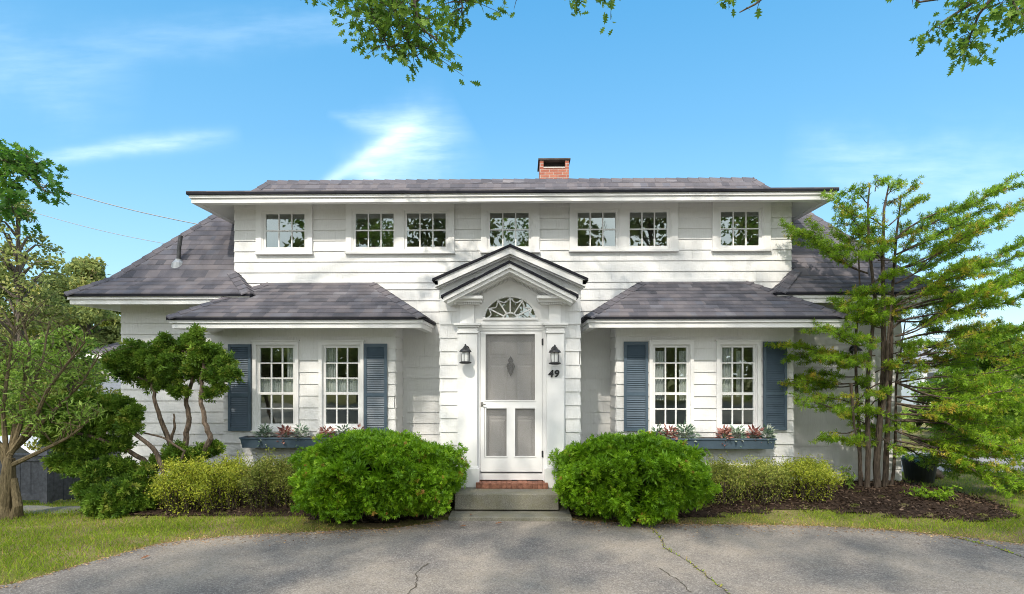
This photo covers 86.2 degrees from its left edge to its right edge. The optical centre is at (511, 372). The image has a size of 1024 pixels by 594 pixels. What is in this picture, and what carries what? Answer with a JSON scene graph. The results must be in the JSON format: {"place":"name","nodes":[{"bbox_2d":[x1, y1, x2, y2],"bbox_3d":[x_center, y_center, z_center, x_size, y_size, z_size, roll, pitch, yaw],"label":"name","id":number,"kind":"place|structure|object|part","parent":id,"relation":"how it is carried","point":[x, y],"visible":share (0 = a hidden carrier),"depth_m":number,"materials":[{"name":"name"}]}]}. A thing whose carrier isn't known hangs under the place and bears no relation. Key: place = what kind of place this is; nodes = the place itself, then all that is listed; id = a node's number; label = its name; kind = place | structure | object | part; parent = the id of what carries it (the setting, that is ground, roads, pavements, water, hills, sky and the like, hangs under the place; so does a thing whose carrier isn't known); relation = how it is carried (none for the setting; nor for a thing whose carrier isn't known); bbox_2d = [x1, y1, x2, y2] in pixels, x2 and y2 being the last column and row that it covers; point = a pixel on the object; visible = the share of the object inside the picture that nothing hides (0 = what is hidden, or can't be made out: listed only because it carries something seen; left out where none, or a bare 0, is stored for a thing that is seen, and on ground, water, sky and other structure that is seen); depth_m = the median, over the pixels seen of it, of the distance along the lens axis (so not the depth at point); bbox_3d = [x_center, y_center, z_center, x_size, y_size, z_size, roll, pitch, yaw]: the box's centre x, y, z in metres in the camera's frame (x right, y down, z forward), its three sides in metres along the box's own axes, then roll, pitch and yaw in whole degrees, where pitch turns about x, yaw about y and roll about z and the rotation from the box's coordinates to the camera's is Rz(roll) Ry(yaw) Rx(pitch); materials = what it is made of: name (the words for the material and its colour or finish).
{"place":"outdoors","nodes":[
{"label":"outdoors","id":0,"kind":"place"},
{"bbox_2d":[27,210,163,243],"bbox_3d":[-12.050,-4.250,16.112,4.535,1.083,0.015,0,0,1],"label":"utility wire","id":1,"kind":"object","parent":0,"point":[96,229],"visible":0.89,"depth_m":16.11,"materials":[{"name":"grey"}]},
{"bbox_2d":[0,520,1023,593],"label":"driveway","id":2,"kind":"structure","parent":0,"point":[512,557],"depth_m":5.57,"materials":[{"name":"grey asphalt"}]},
{"bbox_2d":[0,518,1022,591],"bbox_3d":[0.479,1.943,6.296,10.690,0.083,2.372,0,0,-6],"label":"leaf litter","id":3,"kind":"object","parent":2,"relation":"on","point":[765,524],"visible":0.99,"depth_m":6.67,"materials":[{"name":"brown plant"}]},
{"bbox_2d":[651,527,1020,590],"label":"crack weeds","id":4,"kind":"object","parent":2,"relation":"on","point":[727,590],"visible":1,"depth_m":6.00,"materials":[{"name":"green plant"}]},
{"bbox_2d":[0,406,1023,584],"bbox_3d":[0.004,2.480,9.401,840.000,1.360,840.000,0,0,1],"label":"ground","id":5,"kind":"structure","parent":0,"point":[404,523],"depth_m":7.09,"materials":[{"name":"green plant"}]},
{"bbox_2d":[0,257,27,360],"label":"background tree","id":6,"kind":"object","parent":5,"relation":"on","point":[3,294],"visible":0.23,"depth_m":23.18,"materials":[{"name":"green plant"}]},
{"bbox_2d":[0,434,39,453],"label":"parked car","id":7,"kind":"object","parent":5,"relation":"on","point":[23,449],"depth_m":13.37,"materials":[{"name":"white paint"}]},
{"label":"window","id":8,"kind":"part","parent":7,"relation":"part of","materials":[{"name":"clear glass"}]},
{"bbox_2d":[1,379,41,424],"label":"background shrub","id":9,"kind":"object","parent":5,"relation":"on","point":[10,388],"visible":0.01,"depth_m":16.80,"materials":[{"name":"green plant"}]},
{"bbox_2d":[0,262,46,386],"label":"background tree","id":10,"kind":"object","parent":5,"relation":"on","point":[30,330],"visible":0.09,"depth_m":23.82,"materials":[{"name":"green plant"}]},
{"bbox_2d":[23,505,48,511],"bbox_3d":[-7.368,2.106,8.286,0.746,0.085,0.412,0,0,1],"label":"path stone","id":11,"kind":"object","parent":5,"relation":"on","point":[28,506],"visible":0.16,"depth_m":8.42,"materials":[{"name":"stone"}]},
{"bbox_2d":[0,138,71,235],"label":"maple tree","id":12,"kind":"object","parent":5,"relation":"on","point":[24,165],"visible":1,"depth_m":8.96,"materials":[{"name":"green plant"}]},
{"bbox_2d":[7,273,82,349],"bbox_3d":[-24.941,-1.057,29.899,4.024,8.849,4.157,0,0,39],"label":"background tree","id":13,"kind":"object","parent":5,"relation":"on","point":[32,290],"visible":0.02,"depth_m":29.01,"materials":[{"name":"green plant"}]},
{"bbox_2d":[0,200,90,374],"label":"background tree","id":14,"kind":"object","parent":5,"relation":"on","point":[8,252],"visible":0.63,"depth_m":18.67,"materials":[{"name":"green plant"}]},
{"bbox_2d":[0,340,97,435],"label":"background shrub","id":15,"kind":"object","parent":5,"relation":"on","point":[14,372],"visible":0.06,"depth_m":16.23,"materials":[{"name":"green plant"}]},
{"bbox_2d":[24,506,81,514],"bbox_3d":[-6.493,2.022,7.901,1.126,0.085,0.441,0,0,1],"label":"path stone","id":16,"kind":"object","parent":5,"relation":"on","point":[51,509],"visible":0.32,"depth_m":7.91,"materials":[{"name":"stone"}]},
{"bbox_2d":[0,447,120,503],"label":"board fence","id":17,"kind":"object","parent":5,"relation":"on","point":[36,481],"visible":0.21,"depth_m":9.74,"materials":[{"name":"grey wood"}]},
{"bbox_2d":[0,361,120,450],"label":"background shrub","id":18,"kind":"object","parent":5,"relation":"on","point":[64,390],"visible":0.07,"depth_m":12.40,"materials":[{"name":"green plant"}]},
{"bbox_2d":[17,324,111,499],"bbox_3d":[-8.729,0.883,10.661,1.455,3.666,1.471,0,0,1],"label":"sapling","id":19,"kind":"object","parent":5,"relation":"on","point":[58,344],"visible":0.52,"depth_m":10.63,"materials":[{"name":"plant"}]},
{"bbox_2d":[0,291,131,519],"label":"multi stem tree","id":20,"kind":"object","parent":5,"relation":"on","point":[11,504],"visible":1,"depth_m":7.36,"materials":[{"name":"green plant"}]},
{"bbox_2d":[35,253,120,361],"bbox_3d":[-20.168,-1.127,25.820,3.568,8.986,3.798,0,0,1],"label":"background tree","id":21,"kind":"object","parent":5,"relation":"on","point":[92,269],"visible":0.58,"depth_m":25.33,"materials":[{"name":"green plant"}]},
{"bbox_2d":[75,342,119,380],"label":"neighbour house","id":22,"kind":"structure","parent":5,"relation":"on","point":[109,347],"depth_m":25.23,"materials":[{"name":"grey"}]},
{"bbox_2d":[78,379,120,436],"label":"garden shed","id":23,"kind":"structure","parent":5,"relation":"on","point":[113,385],"depth_m":19.29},
{"bbox_2d":[99,310,120,327],"bbox_3d":[-23.451,-0.625,31.903,4.980,7.987,4.450,0,0,1],"label":"background tree","id":24,"kind":"object","parent":5,"relation":"on","point":[104,323],"visible":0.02,"depth_m":30.51,"materials":[{"name":"green plant"}]},
{"bbox_2d":[74,479,454,523],"bbox_3d":[-3.486,1.958,8.282,5.460,0.252,2.240,0,0,1],"label":"mulch bed","id":25,"kind":"object","parent":5,"relation":"on","point":[230,513],"visible":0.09,"depth_m":7.55,"materials":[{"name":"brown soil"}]},
{"bbox_2d":[33,385,185,518],"bbox_3d":[-5.714,1.122,7.643,2.076,1.926,0.917,0,0,1],"label":"cloud pruned cypress","id":26,"kind":"object","parent":25,"relation":"on","point":[118,494],"visible":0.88,"depth_m":7.59,"materials":[{"name":"green plant"}]},
{"bbox_2d":[98,322,245,499],"bbox_3d":[-4.923,0.589,8.041,2.129,2.655,0.718,0,0,1],"label":"cloud pruned cypress","id":27,"kind":"object","parent":25,"relation":"on","point":[163,361],"visible":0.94,"depth_m":7.94,"materials":[{"name":"green plant"}]},
{"bbox_2d":[141,450,216,514],"bbox_3d":[-4.616,1.531,7.719,0.955,0.865,1.109,0,0,1],"label":"shrub","id":28,"kind":"object","parent":25,"relation":"on","point":[179,476],"visible":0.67,"depth_m":7.49,"materials":[{"name":"green plant"}]},
{"bbox_2d":[187,450,256,513],"bbox_3d":[-4.094,1.528,7.782,1.016,0.858,0.910,0,0,-39],"label":"shrub","id":29,"kind":"object","parent":25,"relation":"on","point":[224,470],"visible":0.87,"depth_m":7.62,"materials":[{"name":"green plant"}]},
{"bbox_2d":[229,446,292,510],"bbox_3d":[-3.476,1.508,7.868,0.837,0.872,1.084,0,0,1],"label":"shrub","id":30,"kind":"object","parent":25,"relation":"on","point":[259,473],"visible":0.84,"depth_m":7.68,"materials":[{"name":"green plant"}]},
{"bbox_2d":[259,451,298,507],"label":"shrub","id":31,"kind":"object","parent":25,"relation":"on","point":[284,483],"visible":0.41,"depth_m":7.68,"materials":[{"name":"green plant"}]},
{"bbox_2d":[287,427,470,523],"bbox_3d":[-1.821,1.376,7.354,2.522,1.312,1.960,0,0,1],"label":"yew shrub","id":32,"kind":"object","parent":25,"relation":"on","point":[357,474],"visible":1,"depth_m":6.78,"materials":[{"name":"green plant"}]},
{"bbox_2d":[305,0,620,85],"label":"oak tree","id":33,"kind":"object","parent":5,"relation":"on","point":[380,15],"visible":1,"depth_m":6.47,"materials":[{"name":"green plant"}]},
{"bbox_2d":[448,504,571,520],"bbox_3d":[-0.018,1.981,7.577,1.620,0.178,0.850,0,0,1],"label":"granite step","id":34,"kind":"object","parent":5,"relation":"on","point":[561,514],"visible":0.47,"depth_m":7.24,"materials":[{"name":"grey stone"}]},
{"bbox_2d":[455,488,558,509],"bbox_3d":[-0.070,1.765,7.730,1.420,0.220,0.555,0,0,1],"label":"granite step","id":35,"kind":"object","parent":34,"relation":"on","point":[500,499],"visible":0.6,"depth_m":7.46,"materials":[{"name":"grey stone"}]},
{"bbox_2d":[476,480,547,488],"bbox_3d":[0.001,1.613,7.870,1.027,0.082,0.197,0,0,1],"label":"brick step","id":36,"kind":"object","parent":35,"relation":"on","point":[511,484],"visible":0.99,"depth_m":7.78,"materials":[{"name":"red brick"}]},
{"bbox_2d":[64,158,956,499],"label":"shingle house","id":37,"kind":"structure","parent":5,"relation":"on","point":[644,304],"depth_m":8.99,"materials":[{"name":"wood"}]},
{"bbox_2d":[14,175,196,223],"bbox_3d":[-9.548,-4.101,13.068,4.804,1.288,0.021,0,0,1],"label":"utility wire","id":38,"kind":"object","parent":37,"relation":"attached to","point":[123,207],"visible":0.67,"depth_m":13.06,"materials":[{"name":"grey"}]},
{"bbox_2d":[250,340,299,431],"bbox_3d":[-3.841,0.220,8.927,0.790,1.490,0.187,0,0,1],"label":"sash window","id":39,"kind":"structure","parent":37,"relation":"in","point":[289,385],"depth_m":8.92,"materials":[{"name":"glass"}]},
{"bbox_2d":[254,204,313,254],"bbox_3d":[-3.931,-2.482,9.443,1.002,0.894,0.095,0,0,1],"label":"dormer window","id":40,"kind":"structure","parent":37,"relation":"in","point":[262,211],"depth_m":9.43,"materials":[{"name":"white wood"}]},
{"bbox_2d":[239,436,332,447],"bbox_3d":[-3.286,1.109,8.732,2.040,0.168,0.254,0,0,1],"label":"window box","id":41,"kind":"object","parent":37,"relation":"attached to","point":[269,442],"visible":0.51,"depth_m":8.64,"materials":[{"name":"blue wood"}]},
{"bbox_2d":[251,422,275,445],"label":"bedding plant","id":42,"kind":"object","parent":41,"relation":"in","point":[263,428],"visible":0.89,"depth_m":8.71,"materials":[{"name":"green plant"}]},
{"bbox_2d":[276,424,294,443],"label":"bedding plant","id":43,"kind":"object","parent":41,"relation":"in","point":[283,430],"visible":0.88,"depth_m":8.70,"materials":[{"name":"red plant"}]},
{"bbox_2d":[290,423,308,446],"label":"bedding plant","id":44,"kind":"object","parent":41,"relation":"in","point":[301,431],"visible":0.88,"depth_m":8.74,"materials":[{"name":"green plant"}]},
{"bbox_2d":[319,426,337,440],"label":"bedding plant","id":45,"kind":"object","parent":41,"relation":"in","point":[321,430],"visible":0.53,"depth_m":8.70,"materials":[{"name":"red plant"}]},
{"bbox_2d":[332,424,351,436],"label":"bedding plant","id":46,"kind":"object","parent":41,"relation":"in","point":[346,426],"visible":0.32,"depth_m":8.71,"materials":[{"name":"green plant"}]},
{"bbox_2d":[317,340,364,431],"bbox_3d":[-2.770,0.220,8.908,0.776,1.490,0.187,0,0,1],"label":"sash window","id":47,"kind":"structure","parent":37,"relation":"in","point":[329,383],"depth_m":8.91,"materials":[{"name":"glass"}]},
{"bbox_2d":[344,204,454,253],"bbox_3d":[-1.925,-2.490,9.408,1.895,0.900,0.095,0,0,1],"label":"dormer window","id":48,"kind":"structure","parent":37,"relation":"in","point":[400,211],"depth_m":9.40,"materials":[{"name":"white wood"}]},
{"bbox_2d":[459,344,471,363],"bbox_3d":[-0.662,-0.265,7.781,0.176,0.289,0.203,0,0,1],"label":"wall lantern","id":49,"kind":"object","parent":37,"relation":"attached to","point":[465,350],"depth_m":7.72,"materials":[{"name":"black metal"}]},
{"bbox_2d":[480,203,539,252],"bbox_3d":[-0.030,-2.498,9.374,1.024,0.895,0.095,0,0,1],"label":"dormer window","id":50,"kind":"structure","parent":37,"relation":"in","point":[487,209],"depth_m":9.36,"materials":[{"name":"white wood"}]},
{"bbox_2d":[480,331,542,471],"bbox_3d":[0.005,0.423,7.950,0.931,2.044,0.091,0,0,1],"label":"screen door","id":51,"kind":"structure","parent":37,"relation":"in","point":[510,361],"depth_m":7.98,"materials":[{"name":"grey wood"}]},
{"bbox_2d":[548,370,558,376],"bbox_3d":[0.600,0.016,7.852,0.161,0.110,0.014,0,0,1],"label":"house number","id":52,"kind":"object","parent":37,"relation":"attached to","point":[551,374],"visible":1,"depth_m":7.84,"materials":[{"name":"black metal"}]},
{"bbox_2d":[549,345,560,364],"bbox_3d":[0.607,-0.255,7.759,0.176,0.289,0.203,0,0,1],"label":"wall lantern","id":53,"kind":"object","parent":37,"relation":"attached to","point":[554,351],"depth_m":7.70,"materials":[{"name":"black metal"}]},
{"bbox_2d":[569,202,678,251],"bbox_3d":[1.906,-2.506,9.341,1.868,0.888,0.095,0,0,1],"label":"dormer window","id":54,"kind":"structure","parent":37,"relation":"in","point":[622,211],"depth_m":9.33,"materials":[{"name":"white wood"}]},
{"bbox_2d":[648,340,695,432],"bbox_3d":[2.559,0.220,8.815,0.750,1.490,0.187,0,0,1],"label":"window frame","id":55,"kind":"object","parent":37,"relation":"in","point":[657,359],"depth_m":8.82,"materials":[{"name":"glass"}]},
{"bbox_2d":[667,437,776,448],"bbox_3d":[3.103,1.109,8.620,2.010,0.168,0.254,0,0,1],"label":"window box","id":56,"kind":"object","parent":37,"relation":"attached to","point":[716,443],"visible":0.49,"depth_m":8.51,"materials":[{"name":"blue wood"}]},
{"bbox_2d":[650,423,669,437],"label":"bedding plant","id":57,"kind":"object","parent":56,"relation":"in","point":[658,430],"visible":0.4,"depth_m":8.61,"materials":[{"name":"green plant"}]},
{"bbox_2d":[659,423,678,439],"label":"bedding plant","id":58,"kind":"object","parent":56,"relation":"in","point":[671,428],"visible":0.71,"depth_m":8.58,"materials":[{"name":"red plant"}]},
{"bbox_2d":[669,419,702,441],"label":"bedding plant","id":59,"kind":"object","parent":56,"relation":"in","point":[689,429],"visible":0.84,"depth_m":8.60,"materials":[{"name":"green plant"}]},
{"bbox_2d":[715,424,733,445],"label":"bedding plant","id":60,"kind":"object","parent":56,"relation":"in","point":[720,431],"visible":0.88,"depth_m":8.60,"materials":[{"name":"red plant"}]},
{"bbox_2d":[725,425,746,446],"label":"bedding plant","id":61,"kind":"object","parent":56,"relation":"in","point":[737,429],"visible":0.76,"depth_m":8.59,"materials":[{"name":"green plant"}]},
{"bbox_2d":[746,423,764,442],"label":"bedding plant","id":62,"kind":"object","parent":56,"relation":"in","point":[757,433],"visible":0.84,"depth_m":8.57,"materials":[{"name":"red plant"}]},
{"bbox_2d":[758,423,776,446],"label":"bedding plant","id":63,"kind":"object","parent":56,"relation":"in","point":[770,432],"visible":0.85,"depth_m":8.59,"materials":[{"name":"green plant"}]},
{"bbox_2d":[715,340,762,432],"bbox_3d":[3.631,0.220,8.807,0.747,1.490,0.207,0,0,1],"label":"window","id":64,"kind":"structure","parent":37,"relation":"in","point":[724,353],"depth_m":8.79,"materials":[{"name":"white wood"}]},
{"bbox_2d":[711,202,771,251],"bbox_3d":[3.902,-2.506,9.306,1.009,0.888,0.095,0,0,1],"label":"dormer window","id":65,"kind":"structure","parent":37,"relation":"in","point":[763,209],"depth_m":9.29,"materials":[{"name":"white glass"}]},
{"bbox_2d":[849,345,862,359],"bbox_3d":[5.776,-0.336,9.179,0.176,0.289,0.203,0,0,1],"label":"wall lantern","id":66,"kind":"object","parent":37,"relation":"attached to","point":[851,349],"depth_m":9.15,"materials":[{"name":"black metal"}]},
{"bbox_2d":[568,479,1019,521],"bbox_3d":[3.956,1.872,8.332,6.300,0.202,2.240,0,0,1],"label":"mulch bed","id":67,"kind":"object","parent":5,"relation":"on","point":[873,506],"visible":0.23,"depth_m":7.70,"materials":[{"name":"brown wood"}]},
{"bbox_2d":[548,428,721,526],"bbox_3d":[1.631,1.394,7.423,2.306,1.274,1.824,0,0,1],"label":"yew shrub","id":68,"kind":"object","parent":67,"relation":"on","point":[605,475],"visible":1,"depth_m":6.90,"materials":[{"name":"green plant"}]},
{"bbox_2d":[705,451,751,506],"bbox_3d":[2.982,1.538,7.988,0.883,0.752,1.042,0,0,1],"label":"shrub","id":69,"kind":"object","parent":67,"relation":"on","point":[721,469],"visible":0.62,"depth_m":7.74,"materials":[{"name":"green plant"}]},
{"bbox_2d":[728,452,796,504],"bbox_3d":[3.646,1.528,8.027,1.059,0.754,1.007,0,0,-43],"label":"shrub","id":70,"kind":"object","parent":67,"relation":"on","point":[762,471],"visible":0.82,"depth_m":7.83,"materials":[{"name":"green plant"}]},
{"bbox_2d":[776,453,849,502],"bbox_3d":[4.285,1.532,8.009,1.146,0.704,1.092,0,0,1],"label":"shrub","id":71,"kind":"object","parent":67,"relation":"on","point":[810,470],"visible":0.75,"depth_m":7.85,"materials":[{"name":"green plant"}]},
{"bbox_2d":[839,465,856,489],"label":"bed plant","id":72,"kind":"object","parent":67,"relation":"on","point":[849,482],"visible":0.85,"depth_m":8.32,"materials":[{"name":"green plant"}]},
{"bbox_2d":[904,482,962,501],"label":"bed plant","id":73,"kind":"object","parent":67,"relation":"on","point":[940,496],"visible":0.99,"depth_m":7.90,"materials":[{"name":"green plant"}]},
{"bbox_2d":[716,0,1023,75],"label":"oak tree","id":74,"kind":"object","parent":5,"relation":"on","point":[1011,19],"visible":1,"depth_m":6.37,"materials":[{"name":"green plant"}]},
{"bbox_2d":[764,170,1023,504],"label":"feathery conifer","id":75,"kind":"object","parent":5,"relation":"on","point":[965,407],"visible":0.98,"depth_m":8.32,"materials":[{"name":"green plant"}]},
{"bbox_2d":[901,408,932,429],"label":"background shrub","id":76,"kind":"object","parent":5,"relation":"on","point":[909,416],"visible":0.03,"depth_m":19.09,"materials":[{"name":"green plant"}]},
{"bbox_2d":[901,457,938,483],"bbox_3d":[7.356,1.761,9.873,0.570,0.415,0.570,0,0,1],"label":"planter pot","id":77,"kind":"object","parent":5,"relation":"on","point":[912,470],"visible":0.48,"depth_m":9.69,"materials":[{"name":"black plastic"}]},
{"bbox_2d":[901,452,930,462],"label":"hosta","id":78,"kind":"object","parent":77,"relation":"in","point":[915,458],"visible":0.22,"depth_m":9.94,"materials":[{"name":"green plant"}]},
{"bbox_2d":[901,344,957,404],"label":"house","id":79,"kind":"structure","parent":5,"relation":"on","point":[905,390],"depth_m":33.65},
{"bbox_2d":[927,373,936,382],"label":"window","id":80,"kind":"structure","parent":79,"relation":"in","point":[928,374],"depth_m":32.94,"materials":[{"name":"grey"}]},
{"bbox_2d":[910,382,956,434],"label":"background shrub","id":81,"kind":"object","parent":5,"relation":"on","point":[931,429],"depth_m":17.61,"materials":[{"name":"green plant"}]},
{"bbox_2d":[935,469,943,478],"bbox_3d":[7.905,1.890,10.164,0.234,0.200,0.236,0,0,1],"label":"garden stone","id":82,"kind":"object","parent":5,"relation":"on","point":[939,473],"visible":0.46,"depth_m":10.08,"materials":[{"name":"grey stone"}]},
{"bbox_2d":[904,327,1023,441],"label":"background shrub","id":83,"kind":"object","parent":5,"relation":"on","point":[984,366],"visible":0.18,"depth_m":14.46,"materials":[{"name":"green plant"}]},
{"bbox_2d":[1011,343,1023,381],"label":"background tree","id":84,"kind":"object","parent":5,"relation":"on","point":[1017,376],"visible":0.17,"depth_m":35.46,"materials":[{"name":"green plant"}]},
{"bbox_2d":[0,0,1023,342],"label":"sky","id":85,"kind":"structure","parent":0,"point":[145,104],"materials":[{"name":"blue"}]},
{"bbox_2d":[901,451,1023,471],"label":"neighbour drive","id":86,"kind":"structure","parent":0,"point":[980,460],"depth_m":12.06,"materials":[{"name":"asphalt"}]}
]}

